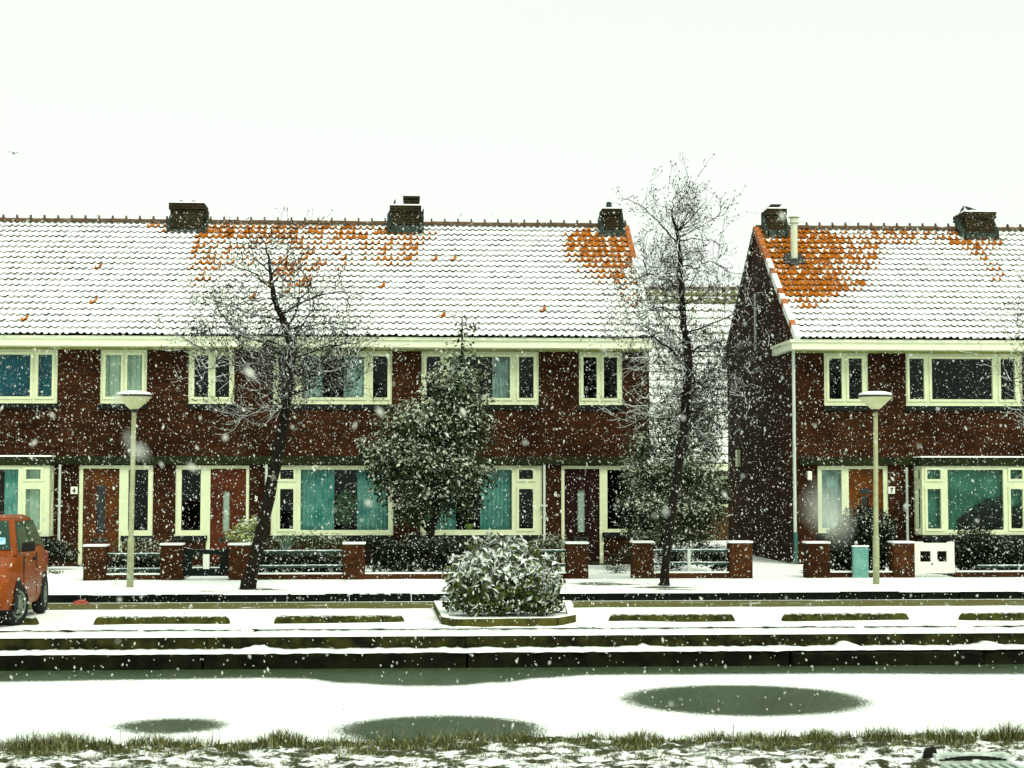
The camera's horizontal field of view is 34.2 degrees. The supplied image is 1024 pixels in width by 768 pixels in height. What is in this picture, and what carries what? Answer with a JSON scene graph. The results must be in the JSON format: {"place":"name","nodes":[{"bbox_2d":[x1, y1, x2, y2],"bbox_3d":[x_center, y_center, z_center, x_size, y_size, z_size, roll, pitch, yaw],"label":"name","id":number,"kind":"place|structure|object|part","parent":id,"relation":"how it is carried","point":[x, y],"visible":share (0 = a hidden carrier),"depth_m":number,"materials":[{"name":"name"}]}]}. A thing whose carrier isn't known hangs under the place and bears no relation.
{"place":"outdoors","nodes":[
{"label":"outdoors","id":0,"kind":"place"},
{"bbox_2d":[73,600,88,603],"bbox_3d":[-6.807,3.438,26.259,0.260,0.072,0.153,0,-3,-3],"label":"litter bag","id":1,"kind":"object","parent":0,"point":[80,602],"visible":1,"depth_m":26.22,"materials":[{"name":"plastic"}]},
{"bbox_2d":[278,533,298,553],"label":"spiky plant","id":2,"kind":"object","parent":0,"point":[285,545],"visible":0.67,"depth_m":32.02,"materials":[{"name":"green plant"}]},
{"bbox_2d":[0,664,1023,745],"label":"ice","id":3,"kind":"structure","parent":0,"point":[33,697],"depth_m":17.60,"materials":[{"name":"white ice"}]},
{"bbox_2d":[0,623,1023,670],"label":"quay wall","id":4,"kind":"structure","parent":0,"point":[728,646],"depth_m":21.03,"materials":[{"name":"concrete"}]},
{"bbox_2d":[0,733,1023,767],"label":"bank","id":5,"kind":"structure","parent":0,"point":[880,758],"depth_m":11.14,"materials":[{"name":"white snow"}]},
{"bbox_2d":[0,715,1023,767],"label":"grass","id":6,"kind":"structure","parent":5,"relation":"on","point":[62,743],"depth_m":11.77,"materials":[{"name":"green plant"}]},
{"bbox_2d":[933,752,1023,767],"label":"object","id":7,"kind":"object","parent":5,"relation":"on","point":[999,758],"visible":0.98,"depth_m":10.96,"materials":[{"name":"metal"}]},
{"bbox_2d":[0,211,1023,767],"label":"falling snow","id":8,"kind":"structure","parent":0,"point":[824,509],"depth_m":16.23,"materials":[{"name":"white snow"}]},
{"bbox_2d":[0,608,1023,629],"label":"parking strip","id":9,"kind":"object","parent":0,"point":[923,616],"visible":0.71,"depth_m":23.35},
{"bbox_2d":[0,617,38,624],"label":"wheel stop","id":10,"kind":"object","parent":9,"relation":"on","point":[30,620],"visible":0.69,"depth_m":22.34,"materials":[{"name":"concrete"}]},
{"bbox_2d":[0,514,48,624],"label":"parked car","id":11,"kind":"object","parent":9,"relation":"on","point":[14,535],"visible":0.98,"depth_m":22.75,"materials":[{"name":"paint"}]},
{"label":"side window","id":12,"kind":"part","parent":11,"relation":"part of","materials":[{"name":"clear glass"}]},
{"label":"rear side window","id":13,"kind":"part","parent":11,"relation":"part of","materials":[{"name":"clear glass"}]},
{"bbox_2d":[93,616,229,624],"bbox_3d":[-4.735,3.202,22.530,1.822,0.124,0.200,0,-3,-3],"label":"wheel stop","id":14,"kind":"object","parent":9,"relation":"on","point":[107,620],"visible":0.93,"depth_m":22.45,"materials":[{"name":"concrete"}]},
{"bbox_2d":[274,615,403,623],"bbox_3d":[-2.352,3.209,22.666,1.772,0.126,0.200,0,-3,-3],"label":"wheel stop","id":15,"kind":"object","parent":9,"relation":"on","point":[283,619],"visible":0.89,"depth_m":22.59,"materials":[{"name":"concrete"}]},
{"bbox_2d":[608,613,734,621],"bbox_3d":[2.200,3.226,22.928,1.749,0.124,0.200,0,-3,-3],"label":"wheel stop","id":16,"kind":"object","parent":9,"relation":"on","point":[678,617],"visible":0.88,"depth_m":22.85,"materials":[{"name":"concrete"}]},
{"bbox_2d":[781,613,908,620],"bbox_3d":[4.620,3.235,23.069,1.778,0.124,0.200,0,-3,-3],"label":"wheel stop","id":17,"kind":"object","parent":9,"relation":"on","point":[835,616],"visible":0.91,"depth_m":22.99,"materials":[{"name":"concrete"}]},
{"bbox_2d":[958,612,1023,620],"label":"wheel stop","id":18,"kind":"object","parent":9,"relation":"on","point":[1000,616],"visible":0.94,"depth_m":23.11,"materials":[{"name":"concrete"}]},
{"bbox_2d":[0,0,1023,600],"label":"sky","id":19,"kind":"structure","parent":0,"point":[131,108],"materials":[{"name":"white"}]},
{"bbox_2d":[47,540,996,575],"bbox_3d":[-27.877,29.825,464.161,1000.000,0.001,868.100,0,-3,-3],"label":"ground","id":20,"kind":"structure","parent":0,"point":[763,564],"depth_m":35.52,"materials":[{"name":"white snow"}]},
{"bbox_2d":[41,536,79,565],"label":"shrub","id":21,"kind":"object","parent":20,"relation":"on","point":[55,551],"visible":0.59,"depth_m":34.96,"materials":[{"name":"green plant"}]},
{"bbox_2d":[0,214,195,566],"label":"brick house","id":22,"kind":"structure","parent":20,"relation":"on","point":[14,349],"depth_m":36.73,"materials":[{"name":"brick"}]},
{"bbox_2d":[0,466,53,541],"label":"window","id":23,"kind":"structure","parent":22,"relation":"in","point":[12,496],"depth_m":36.18,"materials":[{"name":"beige paint"}]},
{"bbox_2d":[0,349,57,408],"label":"window","id":24,"kind":"structure","parent":22,"relation":"in","point":[14,358],"depth_m":36.82,"materials":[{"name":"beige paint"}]},
{"bbox_2d":[82,469,119,562],"bbox_3d":[-9.049,2.904,36.651,0.805,2.081,0.111,0,-3,-3],"label":"door","id":25,"kind":"structure","parent":22,"relation":"in","point":[109,512],"depth_m":36.66,"materials":[{"name":"brown wood"}]},
{"bbox_2d":[98,350,147,408],"bbox_3d":[-8.592,-0.097,36.886,1.078,1.311,0.303,0,-3,-3],"label":"window","id":26,"kind":"structure","parent":22,"relation":"in","point":[114,357],"depth_m":36.86,"materials":[{"name":"beige paint"}]},
{"bbox_2d":[121,465,153,540],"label":"window","id":27,"kind":"structure","parent":22,"relation":"in","point":[147,533],"depth_m":36.66,"materials":[{"name":"beige paint"}]},
{"bbox_2d":[166,200,405,565],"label":"brick house","id":28,"kind":"structure","parent":20,"relation":"on","point":[184,452],"depth_m":37.09,"materials":[{"name":"brick"}]},
{"bbox_2d":[173,465,206,540],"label":"window","id":29,"kind":"structure","parent":28,"relation":"in","point":[178,513],"depth_m":36.73,"materials":[{"name":"beige paint"}]},
{"bbox_2d":[186,350,234,408],"bbox_3d":[-6.668,-0.094,36.927,1.070,1.311,0.155,0,-3,-3],"label":"window","id":30,"kind":"structure","parent":28,"relation":"in","point":[211,387],"depth_m":36.90,"materials":[{"name":"beige paint"}]},
{"bbox_2d":[210,469,245,562],"bbox_3d":[-6.279,2.914,36.816,0.798,2.081,0.111,0,-3,-3],"label":"door","id":31,"kind":"structure","parent":28,"relation":"in","point":[228,503],"depth_m":36.83,"materials":[{"name":"brown wood"}]},
{"bbox_2d":[271,351,392,409],"bbox_3d":[-3.998,-0.080,37.163,2.692,1.311,0.306,0,-3,-3],"label":"window","id":32,"kind":"structure","parent":28,"relation":"in","point":[367,401],"depth_m":37.11,"materials":[{"name":"beige paint"}]},
{"bbox_2d":[269,465,394,540],"bbox_3d":[-3.991,2.646,36.998,2.762,1.663,0.306,0,-3,-3],"label":"window","id":33,"kind":"structure","parent":28,"relation":"in","point":[301,473],"depth_m":37.08,"materials":[{"name":"beige paint"}]},
{"bbox_2d":[334,489,356,529],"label":"potted plant","id":34,"kind":"object","parent":28,"relation":"in","point":[340,514],"visible":0.98,"depth_m":37.12,"materials":[{"name":"green plant"}]},
{"bbox_2d":[356,312,501,560],"bbox_3d":[-1.770,1.098,34.507,2.752,5.233,2.045,-2,-4,24],"label":"holly tree","id":35,"kind":"object","parent":20,"relation":"on","point":[448,470],"visible":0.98,"depth_m":34.33,"materials":[{"name":"green plant"}]},
{"bbox_2d":[315,571,551,571],"bbox_3d":[-2.000,3.708,32.389,5.856,0.039,2.370,0,-3,-3],"label":"garden bed","id":36,"kind":"object","parent":20,"relation":"on","point":[407,571],"visible":0.05,"depth_m":33.52,"materials":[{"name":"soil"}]},
{"bbox_2d":[222,515,257,545],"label":"shrub","id":37,"kind":"object","parent":36,"relation":"on","point":[243,538],"visible":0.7,"depth_m":33.03,"materials":[{"name":"green plant"}]},
{"bbox_2d":[258,549,342,571],"bbox_3d":[-4.052,3.409,31.528,2.138,0.569,0.688,0,-3,-3],"label":"hedge","id":38,"kind":"object","parent":36,"relation":"on","point":[323,558],"visible":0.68,"depth_m":31.48,"materials":[{"name":"green plant"}]},
{"bbox_2d":[266,530,348,569],"bbox_3d":[-4.118,3.298,32.644,1.984,0.864,0.739,0,-3,-3],"label":"shrub","id":39,"kind":"object","parent":36,"relation":"on","point":[297,544],"visible":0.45,"depth_m":32.66,"materials":[{"name":"green plant"}]},
{"bbox_2d":[359,531,466,571],"bbox_3d":[-1.845,3.222,31.821,2.133,0.847,0.835,0,-3,3],"label":"hedge","id":40,"kind":"object","parent":36,"relation":"on","point":[377,545],"visible":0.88,"depth_m":31.68,"materials":[{"name":"green plant"}]},
{"bbox_2d":[454,539,530,570],"bbox_3d":[-0.343,3.327,31.902,1.720,0.732,0.751,0,-3,-3],"label":"hedge","id":41,"kind":"object","parent":36,"relation":"on","point":[475,549],"visible":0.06,"depth_m":31.80,"materials":[{"name":"green plant"}]},
{"bbox_2d":[528,533,567,570],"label":"shrub","id":42,"kind":"object","parent":36,"relation":"on","point":[546,543],"visible":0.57,"depth_m":32.50,"materials":[{"name":"green plant"}]},
{"bbox_2d":[387,196,654,564],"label":"brick house","id":43,"kind":"structure","parent":20,"relation":"on","point":[499,259],"depth_m":37.40,"materials":[{"name":"brick"}]},
{"bbox_2d":[457,504,479,529],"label":"potted plant","id":44,"kind":"object","parent":43,"relation":"in","point":[468,526],"visible":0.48,"depth_m":37.27,"materials":[{"name":"green plant"}]},
{"bbox_2d":[420,351,539,409],"bbox_3d":[-0.719,-0.068,37.359,2.691,1.311,0.306,0,-3,-3],"label":"window","id":45,"kind":"structure","parent":43,"relation":"in","point":[502,391],"depth_m":37.32,"materials":[{"name":"beige paint"}]},
{"bbox_2d":[419,466,542,540],"bbox_3d":[-0.690,2.658,37.196,2.777,1.663,0.305,0,-3,-3],"label":"window","id":46,"kind":"structure","parent":43,"relation":"in","point":[509,523],"depth_m":37.20,"materials":[{"name":"beige paint"}]},
{"bbox_2d":[564,469,599,561],"bbox_3d":[1.566,2.943,37.286,0.804,2.081,0.111,0,-3,-3],"label":"door","id":47,"kind":"structure","parent":43,"relation":"in","point":[581,509],"depth_m":37.30,"materials":[{"name":"brown wood"}]},
{"bbox_2d":[578,352,623,409],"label":"window","id":48,"kind":"structure","parent":43,"relation":"in","point":[600,357],"depth_m":37.42,"materials":[{"name":"beige paint"}]},
{"bbox_2d":[602,466,640,537],"bbox_3d":[2.461,2.636,37.311,0.883,1.606,0.155,0,-3,-3],"label":"window","id":49,"kind":"structure","parent":43,"relation":"in","point":[607,533],"depth_m":37.27,"materials":[{"name":"beige paint"}]},
{"bbox_2d":[603,545,629,572],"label":"shrub","id":50,"kind":"object","parent":20,"relation":"on","point":[618,562],"visible":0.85,"depth_m":33.58,"materials":[{"name":"green plant"}]},
{"bbox_2d":[612,376,734,561],"bbox_3d":[3.341,1.756,34.496,2.380,3.934,1.732,-2,-4,26],"label":"evergreen tree","id":51,"kind":"object","parent":20,"relation":"on","point":[646,475],"visible":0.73,"depth_m":34.29,"materials":[{"name":"green plant"}]},
{"bbox_2d":[643,284,738,540],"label":"house","id":52,"kind":"structure","parent":20,"relation":"on","point":[725,528],"depth_m":56.05,"materials":[{"name":"tile"}]},
{"bbox_2d":[722,204,1023,563],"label":"brick house","id":53,"kind":"structure","parent":20,"relation":"on","point":[800,274],"depth_m":38.01,"materials":[{"name":"brick"}]},
{"bbox_2d":[817,466,845,538],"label":"window","id":54,"kind":"structure","parent":53,"relation":"in","point":[838,486],"depth_m":37.77,"materials":[{"name":"beige paint"}]},
{"bbox_2d":[823,353,869,410],"bbox_3d":[7.579,-0.043,37.780,1.073,1.311,0.155,0,-3,-3],"label":"window","id":55,"kind":"structure","parent":53,"relation":"in","point":[847,404],"depth_m":37.76,"materials":[{"name":"beige paint"}]},
{"bbox_2d":[849,469,882,517],"bbox_3d":[8.009,2.966,37.671,0.806,2.081,0.111,0,-3,-3],"label":"door","id":56,"kind":"structure","parent":53,"relation":"in","point":[863,476],"depth_m":37.72,"materials":[{"name":"brown wood"}]},
{"bbox_2d":[905,354,1023,410],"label":"window","id":57,"kind":"structure","parent":53,"relation":"in","point":[991,404],"depth_m":37.91,"materials":[{"name":"beige paint"}]},
{"bbox_2d":[914,466,1023,540],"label":"window","id":58,"kind":"structure","parent":53,"relation":"in","point":[951,475],"depth_m":37.29,"materials":[{"name":"beige paint"}]},
{"bbox_2d":[957,495,1021,529],"bbox_3d":[10.871,2.968,37.278,1.876,0.961,0.210,0,-3,-3],"label":"houseplant row","id":59,"kind":"object","parent":53,"relation":"in","point":[984,515],"visible":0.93,"depth_m":37.24,"materials":[{"name":"green plant"}]},
{"bbox_2d":[977,224,1023,314],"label":"brick house","id":60,"kind":"structure","parent":20,"relation":"on","point":[1011,243],"depth_m":40.98,"materials":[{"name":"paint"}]},
{"bbox_2d":[27,599,1023,612],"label":"road","id":61,"kind":"structure","parent":0,"point":[579,605],"depth_m":25.95,"materials":[{"name":"white snow"}]},
{"bbox_2d":[433,600,575,626],"bbox_3d":[-0.043,3.287,23.732,2.112,0.160,3.473,0,-3,-3],"label":"planter","id":62,"kind":"object","parent":61,"relation":"on","point":[567,615],"visible":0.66,"depth_m":22.18,"materials":[{"name":"concrete"}]},
{"bbox_2d":[440,529,565,616],"bbox_3d":[-0.134,2.641,22.908,1.754,1.294,1.285,0,-3,-3],"label":"laurel bush","id":63,"kind":"object","parent":62,"relation":"in","point":[483,594],"visible":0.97,"depth_m":22.72,"materials":[{"name":"green plant"}]},
{"bbox_2d":[48,591,1023,602],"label":"kerb","id":64,"kind":"structure","parent":61,"relation":"on","point":[404,597],"depth_m":27.01,"materials":[{"name":"concrete"}]},
{"bbox_2d":[48,589,1023,594],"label":"kerb snow","id":65,"kind":"structure","parent":64,"relation":"on","point":[314,593],"depth_m":27.07,"materials":[{"name":"white snow"}]},
{"bbox_2d":[47,573,1023,593],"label":"pavement","id":66,"kind":"structure","parent":0,"point":[193,584],"depth_m":29.30,"materials":[{"name":"white snow"}]},
{"bbox_2d":[48,569,63,574],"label":"shrub","id":67,"kind":"object","parent":66,"relation":"on","point":[55,572],"visible":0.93,"depth_m":31.00,"materials":[{"name":"green plant"}]},
{"bbox_2d":[83,543,184,580],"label":"garden wall","id":68,"kind":"structure","parent":66,"relation":"on","point":[173,570],"depth_m":30.68,"materials":[{"name":"brick"}]},
{"bbox_2d":[119,390,152,586],"bbox_3d":[-6.550,1.829,28.758,0.635,3.436,0.635,0,-3,-3],"label":"street lamp","id":69,"kind":"object","parent":66,"relation":"on","point":[141,397],"visible":0.87,"depth_m":28.69,"materials":[{"name":"metal"}]},
{"bbox_2d":[142,207,408,589],"bbox_3d":[-3.992,0.258,28.404,3.787,6.599,3.938,-2,-4,30],"label":"alder tree","id":70,"kind":"object","parent":66,"relation":"on","point":[266,506],"visible":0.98,"depth_m":28.02,"materials":[{"name":"brown plant"}]},
{"bbox_2d":[228,542,365,579],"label":"garden wall","id":71,"kind":"structure","parent":66,"relation":"on","point":[354,563],"depth_m":30.88,"materials":[{"name":"brick"}]},
{"bbox_2d":[184,547,227,575],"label":"garden gate","id":72,"kind":"structure","parent":71,"relation":"attached to","point":[191,570],"depth_m":30.82,"materials":[{"name":"paint"}]},
{"bbox_2d":[365,541,588,578],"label":"garden wall","id":73,"kind":"structure","parent":66,"relation":"on","point":[572,549],"depth_m":31.12,"materials":[{"name":"brick"}]},
{"bbox_2d":[568,152,783,585],"bbox_3d":[2.953,-0.312,29.191,3.577,7.801,3.418,-1,-4,10],"label":"alder tree","id":74,"kind":"object","parent":66,"relation":"on","point":[686,363],"visible":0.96,"depth_m":29.18,"materials":[{"name":"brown plant"}]},
{"bbox_2d":[630,540,752,578],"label":"garden wall","id":75,"kind":"structure","parent":66,"relation":"on","point":[743,564],"depth_m":31.31,"materials":[{"name":"brick"}]},
{"bbox_2d":[802,541,914,577],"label":"garden wall","id":76,"kind":"structure","parent":66,"relation":"on","point":[812,549],"depth_m":31.49,"materials":[{"name":"brick"}]},
{"bbox_2d":[914,542,954,572],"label":"garden gate","id":77,"kind":"structure","parent":76,"relation":"attached to","point":[932,567],"depth_m":31.64,"materials":[{"name":"white paint"}]},
{"bbox_2d":[851,545,868,577],"bbox_3d":[6.582,3.382,31.441,0.309,0.659,0.145,0,-3,-3],"label":"utility cabinet","id":78,"kind":"object","parent":66,"relation":"on","point":[860,568],"visible":0.81,"depth_m":31.38,"materials":[{"name":"paint"}]},
{"bbox_2d":[857,391,892,583],"bbox_3d":[6.482,1.861,29.588,0.636,3.473,0.636,0,-3,-3],"label":"street lamp","id":79,"kind":"object","parent":66,"relation":"on","point":[877,402],"visible":0.98,"depth_m":29.53,"materials":[{"name":"metal"}]},
{"bbox_2d":[953,565,1023,576],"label":"garden wall","id":80,"kind":"structure","parent":66,"relation":"on","point":[990,573],"depth_m":31.68,"materials":[{"name":"brick"}]},
{"bbox_2d":[957,244,1023,435],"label":"alder tree","id":81,"kind":"object","parent":66,"relation":"on","point":[1019,381],"visible":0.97,"depth_m":29.75,"materials":[{"name":"grey plant"}]},
{"bbox_2d":[922,746,936,758],"bbox_3d":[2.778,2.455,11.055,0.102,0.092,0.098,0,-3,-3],"label":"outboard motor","id":82,"kind":"object","parent":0,"point":[928,752],"visible":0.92,"depth_m":11.03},
{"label":"garden bed","id":83,"kind":"structure","parent":0,"visible":0},
{"bbox_2d":[109,552,159,572],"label":"hedge","id":84,"kind":"object","parent":83,"relation":"on","point":[146,561],"visible":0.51,"depth_m":31.39,"materials":[{"name":"green plant"}]},
{"bbox_2d":[112,537,164,572],"bbox_3d":[-7.130,3.318,31.848,1.206,0.838,0.678,0,-3,-3],"label":"hedge","id":85,"kind":"object","parent":83,"relation":"on","point":[141,545],"visible":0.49,"depth_m":31.81,"materials":[{"name":"green plant"}]},
{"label":"garden bed","id":86,"kind":"structure","parent":0,"visible":0},
{"bbox_2d":[949,523,1023,569],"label":"hedge","id":87,"kind":"object","parent":86,"relation":"on","point":[986,548],"visible":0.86,"depth_m":32.20,"materials":[{"name":"green plant"}]},
{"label":"garden bed","id":88,"kind":"structure","parent":0,"visible":0},
{"bbox_2d":[654,541,726,570],"bbox_3d":[3.491,3.370,32.279,1.690,0.628,0.626,0,-3,-3],"label":"hedge","id":89,"kind":"object","parent":88,"relation":"on","point":[715,557],"visible":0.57,"depth_m":32.24,"materials":[{"name":"green plant"}]},
{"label":"garden bed","id":90,"kind":"structure","parent":0,"visible":0},
{"bbox_2d":[826,504,898,570],"bbox_3d":[6.850,3.068,32.639,1.460,1.411,1.206,-1,-4,22],"label":"round bush","id":91,"kind":"object","parent":90,"relation":"on","point":[857,531],"visible":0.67,"depth_m":32.38,"materials":[{"name":"green plant"}]}
]}

